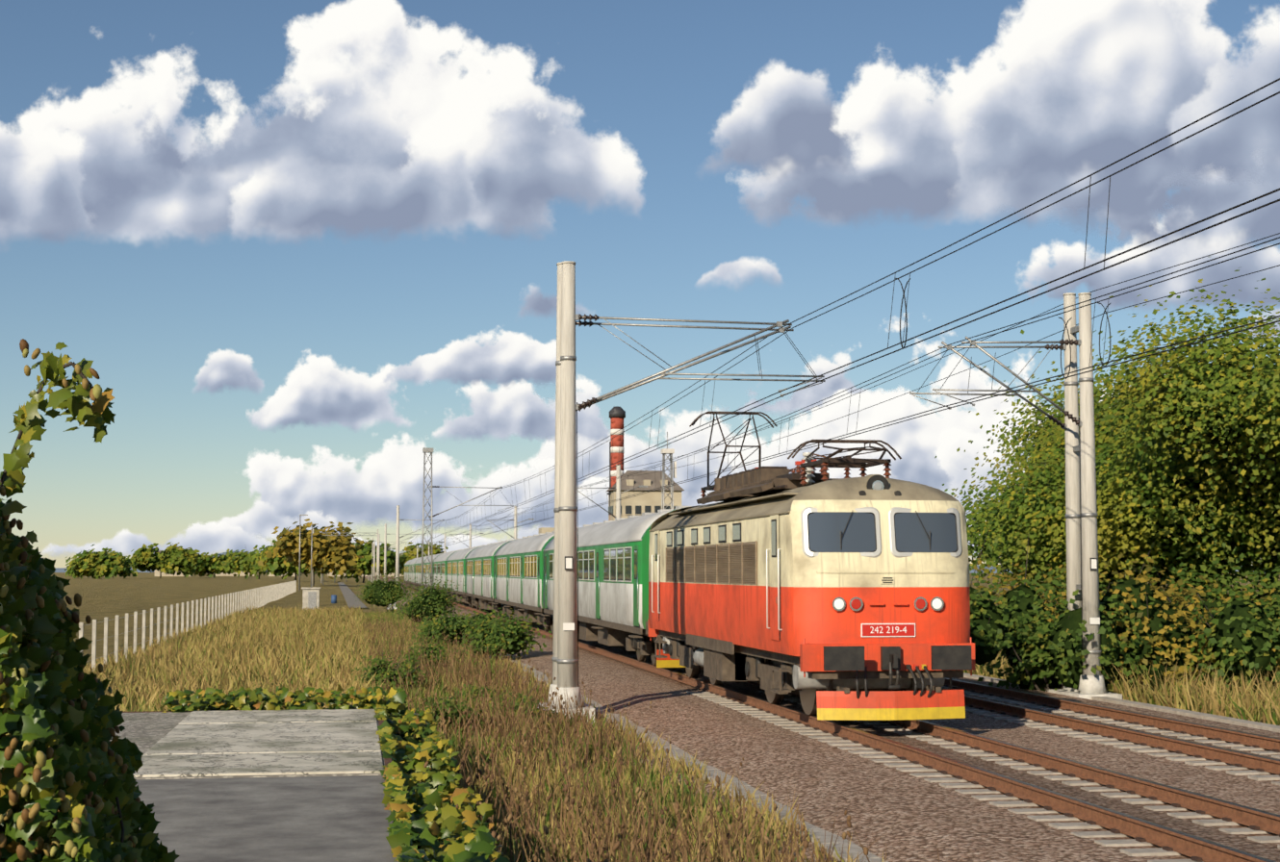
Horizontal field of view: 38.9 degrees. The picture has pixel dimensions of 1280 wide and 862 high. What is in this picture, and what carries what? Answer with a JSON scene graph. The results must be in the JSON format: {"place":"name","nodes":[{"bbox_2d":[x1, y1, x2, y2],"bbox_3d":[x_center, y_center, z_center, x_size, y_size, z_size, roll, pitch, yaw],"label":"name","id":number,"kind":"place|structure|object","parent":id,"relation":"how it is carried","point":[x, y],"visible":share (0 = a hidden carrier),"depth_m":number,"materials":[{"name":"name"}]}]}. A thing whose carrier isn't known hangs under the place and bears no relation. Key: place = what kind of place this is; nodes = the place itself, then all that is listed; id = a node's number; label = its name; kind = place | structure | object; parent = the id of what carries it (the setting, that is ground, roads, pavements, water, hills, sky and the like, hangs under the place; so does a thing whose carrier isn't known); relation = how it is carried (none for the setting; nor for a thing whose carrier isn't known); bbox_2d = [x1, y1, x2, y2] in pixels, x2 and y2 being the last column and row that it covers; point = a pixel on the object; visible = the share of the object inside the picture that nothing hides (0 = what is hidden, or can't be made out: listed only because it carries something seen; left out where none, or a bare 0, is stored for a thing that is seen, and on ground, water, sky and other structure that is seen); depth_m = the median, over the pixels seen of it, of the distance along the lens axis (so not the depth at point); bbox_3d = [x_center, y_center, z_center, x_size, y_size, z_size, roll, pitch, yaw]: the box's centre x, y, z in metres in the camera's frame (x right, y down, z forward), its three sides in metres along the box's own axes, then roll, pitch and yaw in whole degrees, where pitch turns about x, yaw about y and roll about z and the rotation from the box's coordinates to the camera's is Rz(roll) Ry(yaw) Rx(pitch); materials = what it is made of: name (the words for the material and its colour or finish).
{"place":"outdoors","nodes":[
{"label":"outdoors","id":0,"kind":"place"},
{"bbox_2d":[0,122,90,229],"bbox_3d":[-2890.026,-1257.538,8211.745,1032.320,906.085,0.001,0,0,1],"label":"cloud","id":1,"kind":"structure","parent":0,"point":[41,177],"depth_m":8207.19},
{"bbox_2d":[42,521,273,556],"bbox_3d":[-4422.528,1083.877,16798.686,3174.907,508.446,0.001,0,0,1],"label":"cloud","id":2,"kind":"structure","parent":0,"point":[212,537],"depth_m":16790.53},
{"bbox_2d":[0,51,324,242],"bbox_3d":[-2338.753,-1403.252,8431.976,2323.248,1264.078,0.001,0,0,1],"label":"cloud","id":3,"kind":"structure","parent":0,"point":[124,192],"depth_m":8431.31,"materials":[{"name":"white"}]},
{"bbox_2d":[193,349,264,392],"bbox_3d":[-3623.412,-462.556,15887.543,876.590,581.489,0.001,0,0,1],"label":"cloud","id":4,"kind":"structure","parent":0,"point":[221,370],"depth_m":15887.32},
{"bbox_2d":[126,51,410,175],"bbox_3d":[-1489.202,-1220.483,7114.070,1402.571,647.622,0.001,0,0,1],"label":"cloud","id":5,"kind":"structure","parent":0,"point":[357,124],"depth_m":7108.63,"materials":[{"name":"white"}]},
{"bbox_2d":[204,499,343,543],"bbox_3d":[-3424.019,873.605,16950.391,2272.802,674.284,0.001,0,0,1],"label":"cloud","id":6,"kind":"structure","parent":0,"point":[260,519],"depth_m":16951.81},
{"bbox_2d":[154,550,404,576],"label":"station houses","id":7,"kind":"structure","parent":0,"point":[157,574],"depth_m":919.28,"materials":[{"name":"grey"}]},
{"bbox_2d":[169,707,443,849],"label":"ivy leaves","id":8,"kind":"object","parent":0,"point":[415,741],"visible":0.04,"depth_m":22.96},
{"bbox_2d":[246,349,429,430],"bbox_3d":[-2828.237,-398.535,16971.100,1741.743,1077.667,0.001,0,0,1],"label":"cloud","id":9,"kind":"structure","parent":0,"point":[315,390],"depth_m":16973.35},
{"bbox_2d":[165,684,510,861],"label":"ivy leaves","id":10,"kind":"object","parent":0,"point":[467,813],"visible":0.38,"depth_m":17.27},
{"bbox_2d":[337,582,367,608],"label":"service path","id":11,"kind":"structure","parent":0,"point":[350,599],"depth_m":187.23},
{"bbox_2d":[185,0,551,236],"bbox_3d":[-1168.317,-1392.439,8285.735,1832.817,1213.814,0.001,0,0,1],"label":"cloud","id":12,"kind":"structure","parent":0,"point":[431,90],"depth_m":8283.81,"materials":[{"name":"white"}]},
{"bbox_2d":[244,433,524,543],"bbox_3d":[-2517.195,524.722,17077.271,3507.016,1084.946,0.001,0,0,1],"label":"cloud","id":13,"kind":"structure","parent":0,"point":[381,485],"depth_m":17075.61,"materials":[{"name":"white"}]},
{"bbox_2d":[351,527,537,553],"bbox_3d":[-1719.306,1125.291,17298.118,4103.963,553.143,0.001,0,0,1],"label":"cloud","id":14,"kind":"structure","parent":0,"point":[477,541],"depth_m":17299.85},
{"bbox_2d":[384,330,556,385],"bbox_3d":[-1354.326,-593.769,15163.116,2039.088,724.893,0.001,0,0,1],"label":"cloud","id":15,"kind":"structure","parent":0,"point":[505,358],"depth_m":15160.90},
{"bbox_2d":[363,454,626,535],"bbox_3d":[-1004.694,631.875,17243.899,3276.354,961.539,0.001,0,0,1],"label":"cloud","id":16,"kind":"structure","parent":0,"point":[522,472],"depth_m":17242.90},
{"bbox_2d":[473,525,540,540],"bbox_3d":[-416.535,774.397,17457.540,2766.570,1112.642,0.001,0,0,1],"label":"cloud","id":17,"kind":"structure","parent":0,"point":[521,532],"depth_m":17475.12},
{"bbox_2d":[432,375,609,458],"bbox_3d":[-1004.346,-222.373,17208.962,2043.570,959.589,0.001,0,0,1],"label":"cloud","id":18,"kind":"structure","parent":0,"point":[513,408],"depth_m":17213.11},
{"bbox_2d":[463,65,643,212],"bbox_3d":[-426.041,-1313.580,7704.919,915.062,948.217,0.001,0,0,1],"label":"cloud","id":19,"kind":"structure","parent":0,"point":[530,145],"depth_m":7704.75,"materials":[{"name":"white"}]},
{"bbox_2d":[519,285,588,316],"bbox_3d":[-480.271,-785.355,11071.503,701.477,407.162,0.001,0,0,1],"label":"cloud","id":20,"kind":"structure","parent":0,"point":[537,303],"depth_m":11074.96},
{"bbox_2d":[538,470,684,534],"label":"factory building","id":21,"kind":"structure","parent":0,"point":[644,502],"depth_m":406.67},
{"bbox_2d":[660,432,676,509],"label":"lattice tower","id":22,"kind":"structure","parent":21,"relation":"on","point":[665,451],"depth_m":333.92,"materials":[{"name":"metal"}]},
{"bbox_2d":[607,406,625,511],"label":"chimney","id":23,"kind":"object","parent":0,"point":[617,415],"visible":0.44,"depth_m":411.17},
{"bbox_2d":[0,0,1279,567],"label":"sky","id":24,"kind":"structure","parent":0,"point":[662,76],"materials":[{"name":"blue"}]},
{"bbox_2d":[507,389,790,497],"bbox_3d":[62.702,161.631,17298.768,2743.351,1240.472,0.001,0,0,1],"label":"cloud","id":25,"kind":"structure","parent":0,"point":[598,459],"depth_m":17290.59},
{"bbox_2d":[54,551,1265,573],"bbox_3d":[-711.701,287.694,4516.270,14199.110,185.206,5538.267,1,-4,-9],"label":"distant hills","id":26,"kind":"structure","parent":0,"point":[60,570],"depth_m":6951.47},
{"bbox_2d":[51,572,1279,861],"bbox_3d":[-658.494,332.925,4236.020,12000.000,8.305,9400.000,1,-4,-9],"label":"ground","id":27,"kind":"structure","parent":0,"point":[111,600],"depth_m":209.94,"materials":[{"name":"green plant"}]},
{"bbox_2d":[64,544,136,579],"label":"tree","id":28,"kind":"object","parent":27,"relation":"on","point":[98,565],"visible":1,"depth_m":626.88,"materials":[{"name":"green plant"}]},
{"bbox_2d":[128,542,204,578],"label":"tree","id":29,"kind":"object","parent":27,"relation":"on","point":[171,559],"visible":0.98,"depth_m":659.07,"materials":[{"name":"green plant"}]},
{"bbox_2d":[78,580,296,670],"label":"fence","id":30,"kind":"object","parent":27,"relation":"on","point":[272,593],"visible":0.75,"depth_m":79.69,"materials":[{"name":"concrete"}]},
{"bbox_2d":[188,552,237,578],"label":"tree","id":31,"kind":"object","parent":27,"relation":"on","point":[210,565],"visible":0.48,"depth_m":708.98,"materials":[{"name":"green plant"}]},
{"bbox_2d":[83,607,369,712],"bbox_3d":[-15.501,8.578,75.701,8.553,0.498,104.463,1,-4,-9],"label":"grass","id":32,"kind":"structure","parent":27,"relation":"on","point":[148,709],"depth_m":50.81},
{"bbox_2d":[78,604,386,712],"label":"platform grass","id":33,"kind":"structure","parent":27,"relation":"on","point":[186,657],"depth_m":54.66,"materials":[{"name":"plant"}]},
{"bbox_2d":[221,544,275,579],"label":"tree","id":34,"kind":"object","parent":27,"relation":"on","point":[239,563],"visible":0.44,"depth_m":606.71,"materials":[{"name":"green plant"}]},
{"bbox_2d":[109,709,398,861],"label":"concrete slab","id":35,"kind":"structure","parent":27,"relation":"on","point":[264,786],"depth_m":16.35,"materials":[{"name":"concrete"}]},
{"bbox_2d":[0,342,179,861],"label":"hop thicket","id":36,"kind":"object","parent":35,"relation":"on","point":[35,717],"depth_m":6.34,"materials":[{"name":"plant"}]},
{"bbox_2d":[0,338,157,861],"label":"ivy leaves","id":37,"kind":"object","parent":36,"relation":"attached to","point":[95,410],"visible":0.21,"depth_m":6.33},
{"bbox_2d":[161,686,510,861],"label":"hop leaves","id":38,"kind":"object","parent":35,"relation":"on","point":[480,847],"visible":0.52,"depth_m":17.16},
{"bbox_2d":[245,539,329,580],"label":"tree","id":39,"kind":"object","parent":27,"relation":"on","point":[278,566],"visible":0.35,"depth_m":481.96,"materials":[{"name":"green plant"}]},
{"bbox_2d":[301,588,321,610],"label":"relay cabinet","id":40,"kind":"object","parent":27,"relation":"on","point":[310,598],"visible":0.77,"depth_m":132.97,"materials":[{"name":"metal"}]},
{"bbox_2d":[257,518,370,585],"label":"tree","id":41,"kind":"object","parent":27,"relation":"on","point":[332,553],"visible":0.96,"depth_m":329.26,"materials":[{"name":"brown plant"}]},
{"bbox_2d":[298,514,346,590],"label":"poles","id":42,"kind":"object","parent":27,"relation":"on","point":[311,557],"visible":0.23,"depth_m":263.82,"materials":[{"name":"metal"}]},
{"bbox_2d":[332,537,406,583],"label":"tree","id":43,"kind":"object","parent":27,"relation":"on","point":[364,565],"visible":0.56,"depth_m":422.79,"materials":[{"name":"green plant"}]},
{"bbox_2d":[354,569,415,614],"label":"shrub","id":44,"kind":"object","parent":27,"relation":"on","point":[379,593],"visible":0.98,"depth_m":124.85,"materials":[{"name":"green plant"}]},
{"bbox_2d":[351,651,425,690],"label":"weed shrub","id":45,"kind":"object","parent":27,"relation":"on","point":[371,671],"visible":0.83,"depth_m":42.98,"materials":[{"name":"green plant"}]},
{"bbox_2d":[399,537,448,575],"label":"tree","id":46,"kind":"object","parent":27,"relation":"on","point":[406,554],"visible":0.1,"depth_m":503.50,"materials":[{"name":"green plant"}]},
{"bbox_2d":[384,565,466,623],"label":"shrub","id":47,"kind":"object","parent":27,"relation":"on","point":[431,600],"visible":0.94,"depth_m":91.77,"materials":[{"name":"green plant"}]},
{"bbox_2d":[398,637,455,669],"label":"weed shrub","id":48,"kind":"object","parent":27,"relation":"on","point":[427,651],"visible":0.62,"depth_m":50.84,"materials":[{"name":"green plant"}]},
{"bbox_2d":[409,691,487,732],"bbox_3d":[-3.463,5.088,32.178,1.674,0.879,1.253,-2,-5,19],"label":"weed shrub","id":49,"kind":"object","parent":27,"relation":"on","point":[448,704],"visible":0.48,"depth_m":31.94,"materials":[{"name":"green plant"}]},
{"bbox_2d":[403,604,511,646],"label":"shrub","id":50,"kind":"object","parent":27,"relation":"on","point":[435,627],"visible":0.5,"depth_m":66.32,"materials":[{"name":"green plant"}]},
{"bbox_2d":[454,684,504,702],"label":"weed shrub","id":51,"kind":"object","parent":27,"relation":"on","point":[476,691],"visible":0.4,"depth_m":38.52,"materials":[{"name":"green plant"}]},
{"bbox_2d":[452,608,551,661],"bbox_3d":[-4.441,6.532,57.399,2.878,1.866,4.052,3,-5,-32],"label":"shrub","id":52,"kind":"object","parent":27,"relation":"on","point":[513,639],"visible":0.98,"depth_m":56.38,"materials":[{"name":"green plant"}]},
{"bbox_2d":[471,683,537,714],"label":"weed shrub","id":53,"kind":"object","parent":27,"relation":"on","point":[524,700],"visible":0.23,"depth_m":35.71,"materials":[{"name":"green plant"}]},
{"bbox_2d":[514,698,565,727],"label":"weed shrub","id":54,"kind":"object","parent":27,"relation":"on","point":[534,709],"visible":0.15,"depth_m":33.37,"materials":[{"name":"green plant"}]},
{"bbox_2d":[352,610,820,861],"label":"green grass tufts","id":55,"kind":"object","parent":27,"relation":"on","point":[686,790],"visible":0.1,"depth_m":25.98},
{"bbox_2d":[357,610,818,861],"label":"dry grass blades","id":56,"kind":"object","parent":27,"relation":"on","point":[531,785],"visible":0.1,"depth_m":23.02,"materials":[{"name":"plant"}]},
{"bbox_2d":[359,609,869,861],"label":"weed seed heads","id":57,"kind":"object","parent":27,"relation":"on","point":[617,845],"visible":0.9,"depth_m":18.62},
{"bbox_2d":[361,613,939,861],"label":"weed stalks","id":58,"kind":"object","parent":27,"relation":"on","point":[648,856],"visible":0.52,"depth_m":21.32,"materials":[{"name":"plant"}]},
{"bbox_2d":[436,617,908,861],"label":"dry fringe grass","id":59,"kind":"structure","parent":27,"relation":"on","point":[691,772],"depth_m":22.67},
{"bbox_2d":[311,260,1122,724],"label":"catenary masts","id":60,"kind":"object","parent":27,"relation":"on","point":[1082,542],"visible":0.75,"depth_m":38.30},
{"bbox_2d":[393,77,1279,556],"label":"catenary wires","id":61,"kind":"object","parent":60,"relation":"attached to","point":[971,320],"visible":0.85,"depth_m":30.80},
{"bbox_2d":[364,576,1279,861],"bbox_3d":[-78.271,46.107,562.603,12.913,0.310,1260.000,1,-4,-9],"label":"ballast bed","id":62,"kind":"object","parent":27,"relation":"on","point":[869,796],"visible":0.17,"depth_m":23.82,"materials":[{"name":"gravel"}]},
{"bbox_2d":[502,654,888,861],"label":"concrete curb","id":63,"kind":"structure","parent":62,"relation":"on","point":[819,833],"depth_m":22.80,"materials":[{"name":"concrete"}]},
{"bbox_2d":[380,575,1279,786],"bbox_3d":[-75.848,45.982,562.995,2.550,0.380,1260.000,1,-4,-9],"label":"track","id":64,"kind":"structure","parent":62,"relation":"on","point":[1189,753],"depth_m":29.34,"materials":[{"name":"metal"}]},
{"bbox_2d":[963,672,1279,732],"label":"concrete curb","id":65,"kind":"structure","parent":62,"relation":"on","point":[1233,721],"depth_m":34.05,"materials":[{"name":"concrete"}]},
{"bbox_2d":[969,519,1114,658],"bbox_3d":[10.627,4.696,50.914,7.011,4.519,4.589,0,-4,4],"label":"shrub","id":66,"kind":"object","parent":27,"relation":"on","point":[1004,593],"visible":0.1,"depth_m":50.31,"materials":[{"name":"green plant"}]},
{"bbox_2d":[942,382,1154,600],"bbox_3d":[14.438,2.886,60.132,10.949,9.645,11.394,3,-5,-33],"label":"tree","id":67,"kind":"object","parent":27,"relation":"on","point":[986,556],"visible":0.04,"depth_m":59.64,"materials":[{"name":"green plant"}]},
{"bbox_2d":[977,598,1139,691],"bbox_3d":[9.172,4.867,40.380,3.246,2.551,4.062,1,-4,-9],"label":"shrub","id":68,"kind":"object","parent":27,"relation":"on","point":[1035,666],"visible":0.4,"depth_m":40.07,"materials":[{"name":"green plant"}]},
{"bbox_2d":[969,538,1179,691],"bbox_3d":[8.890,4.196,40.261,6.043,3.883,5.822,-1,-5,14],"label":"shrub","id":69,"kind":"object","parent":27,"relation":"on","point":[989,626],"visible":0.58,"depth_m":38.97,"materials":[{"name":"green plant"}]},
{"bbox_2d":[934,361,1279,598],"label":"tree","id":70,"kind":"object","parent":27,"relation":"on","point":[1044,532],"visible":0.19,"depth_m":51.31,"materials":[{"name":"green plant"}]},
{"bbox_2d":[964,363,1255,584],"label":"tree","id":71,"kind":"object","parent":27,"relation":"on","point":[1019,433],"visible":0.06,"depth_m":66.07,"materials":[{"name":"green plant"}]},
{"bbox_2d":[955,281,1276,579],"bbox_3d":[16.445,1.308,55.054,13.679,12.076,13.134,-2,-5,26],"label":"tree","id":72,"kind":"object","parent":27,"relation":"on","point":[1108,417],"visible":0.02,"depth_m":53.97,"materials":[{"name":"green plant"}]},
{"bbox_2d":[963,650,1279,725],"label":"dry grass","id":73,"kind":"structure","parent":27,"relation":"on","point":[1264,696],"depth_m":35.82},
{"bbox_2d":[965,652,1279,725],"bbox_3d":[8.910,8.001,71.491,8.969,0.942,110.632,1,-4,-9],"label":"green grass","id":74,"kind":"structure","parent":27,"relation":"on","point":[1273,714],"depth_m":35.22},
{"bbox_2d":[1043,542,1216,619],"bbox_3d":[13.128,4.899,48.729,4.843,3.777,4.326,1,-4,-9],"label":"shrub","id":75,"kind":"object","parent":27,"relation":"on","point":[1172,601],"visible":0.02,"depth_m":48.27,"materials":[{"name":"green plant"}]},
{"bbox_2d":[1009,551,1267,602],"bbox_3d":[14.576,4.642,52.512,7.889,5.036,6.480,1,-4,-9],"label":"shrub","id":76,"kind":"object","parent":27,"relation":"on","point":[1110,576],"visible":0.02,"depth_m":51.35,"materials":[{"name":"green plant"}]},
{"bbox_2d":[1011,287,1279,596],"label":"tree","id":77,"kind":"object","parent":27,"relation":"on","point":[1155,513],"visible":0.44,"depth_m":48.10,"materials":[{"name":"green plant"}]},
{"bbox_2d":[1020,269,1279,602],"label":"tree","id":78,"kind":"object","parent":27,"relation":"on","point":[1244,393],"visible":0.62,"depth_m":45.04,"materials":[{"name":"green plant"}]},
{"bbox_2d":[1025,550,1279,696],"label":"shrub","id":79,"kind":"object","parent":27,"relation":"on","point":[1165,614],"visible":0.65,"depth_m":39.11,"materials":[{"name":"green plant"}]},
{"bbox_2d":[1036,547,1273,674],"bbox_3d":[12.819,4.797,45.873,7.156,3.676,4.692,-3,-5,34],"label":"shrub","id":80,"kind":"object","parent":27,"relation":"on","point":[1218,594],"visible":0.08,"depth_m":44.73,"materials":[{"name":"green plant"}]},
{"bbox_2d":[1147,560,1279,693],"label":"shrub","id":81,"kind":"object","parent":27,"relation":"on","point":[1242,627],"visible":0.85,"depth_m":38.09,"materials":[{"name":"green plant"}]},
{"bbox_2d":[1200,301,1279,600],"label":"tree","id":82,"kind":"object","parent":27,"relation":"on","point":[1253,302],"depth_m":81.52,"materials":[{"name":"green plant"}]},
{"bbox_2d":[1231,583,1279,605],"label":"shrub","id":83,"kind":"object","parent":27,"relation":"on","point":[1255,599],"depth_m":51.28,"materials":[{"name":"green plant"}]},
{"bbox_2d":[628,435,771,506],"bbox_3d":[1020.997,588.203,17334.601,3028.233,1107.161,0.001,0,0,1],"label":"cloud","id":84,"kind":"structure","parent":0,"point":[686,500],"depth_m":17348.19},
{"bbox_2d":[697,257,781,283],"bbox_3d":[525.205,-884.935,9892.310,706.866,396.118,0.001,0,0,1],"label":"cloud","id":85,"kind":"structure","parent":0,"point":[742,269],"depth_m":9891.44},
{"bbox_2d":[705,62,860,179],"bbox_3d":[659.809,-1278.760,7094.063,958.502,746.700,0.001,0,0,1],"label":"cloud","id":86,"kind":"structure","parent":0,"point":[780,117],"depth_m":7096.45,"materials":[{"name":"white"}]},
{"bbox_2d":[707,352,906,433],"bbox_3d":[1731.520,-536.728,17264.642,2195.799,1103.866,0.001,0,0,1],"label":"cloud","id":87,"kind":"structure","parent":0,"point":[812,395],"depth_m":17265.92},
{"bbox_2d":[380,577,1279,861],"bbox_3d":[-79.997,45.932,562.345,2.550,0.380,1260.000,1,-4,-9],"label":"track","id":88,"kind":"structure","parent":0,"point":[954,774],"depth_m":22.25,"materials":[{"name":"metal"}]},
{"bbox_2d":[404,558,417,588],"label":"coach","id":89,"kind":"object","parent":88,"relation":"on","point":[406,571],"visible":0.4,"depth_m":247.94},
{"bbox_2d":[409,556,426,589],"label":"coach","id":90,"kind":"object","parent":88,"relation":"on","point":[412,571],"visible":0.33,"depth_m":224.49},
{"bbox_2d":[414,554,435,590],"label":"coach","id":91,"kind":"object","parent":88,"relation":"on","point":[418,570],"visible":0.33,"depth_m":202.65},
{"bbox_2d":[422,552,447,589],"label":"coach","id":92,"kind":"object","parent":88,"relation":"on","point":[426,564],"visible":0.19,"depth_m":178.44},
{"bbox_2d":[433,549,462,601],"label":"coach","id":93,"kind":"object","parent":88,"relation":"on","point":[439,565],"visible":0.19,"depth_m":150.36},
{"bbox_2d":[446,544,486,608],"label":"coach","id":94,"kind":"object","parent":88,"relation":"on","point":[455,563],"visible":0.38,"depth_m":126.18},
{"bbox_2d":[463,538,518,617],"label":"coach","id":95,"kind":"object","parent":88,"relation":"on","point":[479,576],"visible":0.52,"depth_m":102.36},
{"bbox_2d":[491,531,554,634],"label":"coach","id":96,"kind":"object","parent":88,"relation":"on","point":[519,576],"visible":0.54,"depth_m":77.60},
{"bbox_2d":[540,506,691,665],"bbox_3d":[-0.374,4.782,56.834,3.154,4.168,24.500,1,-4,-9],"label":"coach","id":97,"kind":"object","parent":88,"relation":"on","point":[613,582],"visible":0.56,"depth_m":50.55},
{"bbox_2d":[648,411,975,720],"bbox_3d":[2.804,2.276,36.725,3.084,6.082,16.340,1,-4,-9],"label":"locomotive","id":98,"kind":"object","parent":88,"relation":"on","point":[846,598],"visible":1,"depth_m":29.61,"materials":[{"name":"red paint"}]},
{"bbox_2d":[716,314,1052,491],"bbox_3d":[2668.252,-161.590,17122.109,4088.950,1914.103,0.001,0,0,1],"label":"cloud","id":99,"kind":"structure","parent":0,"point":[913,443],"depth_m":17127.24,"materials":[{"name":"white"}]},
{"bbox_2d":[859,407,1044,519],"bbox_3d":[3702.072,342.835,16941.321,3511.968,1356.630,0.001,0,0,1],"label":"cloud","id":100,"kind":"structure","parent":0,"point":[953,463],"depth_m":16957.01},
{"bbox_2d":[869,403,1057,546],"bbox_3d":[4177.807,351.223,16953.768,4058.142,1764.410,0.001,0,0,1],"label":"tree","id":101,"kind":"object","parent":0,"point":[1032,407],"depth_m":16976.48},
{"bbox_2d":[737,59,1263,226],"bbox_3d":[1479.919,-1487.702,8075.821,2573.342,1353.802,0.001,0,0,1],"label":"cloud","id":102,"kind":"structure","parent":0,"point":[910,128],"depth_m":8082.39,"materials":[{"name":"white"}]},
{"bbox_2d":[951,0,1279,185],"bbox_3d":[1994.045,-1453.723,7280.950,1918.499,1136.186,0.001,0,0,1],"label":"cloud","id":103,"kind":"structure","parent":0,"point":[1050,90],"depth_m":7285.53,"materials":[{"name":"white"}]},
{"bbox_2d":[1020,219,1279,311],"bbox_3d":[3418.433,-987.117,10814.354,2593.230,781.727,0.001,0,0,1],"label":"cloud","id":104,"kind":"structure","parent":0,"point":[1066,260],"depth_m":10821.52,"materials":[{"name":"white"}]},
{"bbox_2d":[1047,156,1279,248],"bbox_3d":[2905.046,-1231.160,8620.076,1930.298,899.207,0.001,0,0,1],"label":"cloud","id":105,"kind":"structure","parent":0,"point":[1195,202],"depth_m":8624.77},
{"bbox_2d":[1168,8,1279,161],"bbox_3d":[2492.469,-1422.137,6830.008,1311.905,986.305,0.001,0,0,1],"label":"cloud","id":106,"kind":"structure","parent":0,"point":[1252,133],"depth_m":6835.64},
{"bbox_2d":[1249,308,1279,344],"bbox_3d":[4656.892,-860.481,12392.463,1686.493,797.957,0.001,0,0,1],"label":"cloud","id":107,"kind":"structure","parent":0,"point":[1274,312],"depth_m":12401.23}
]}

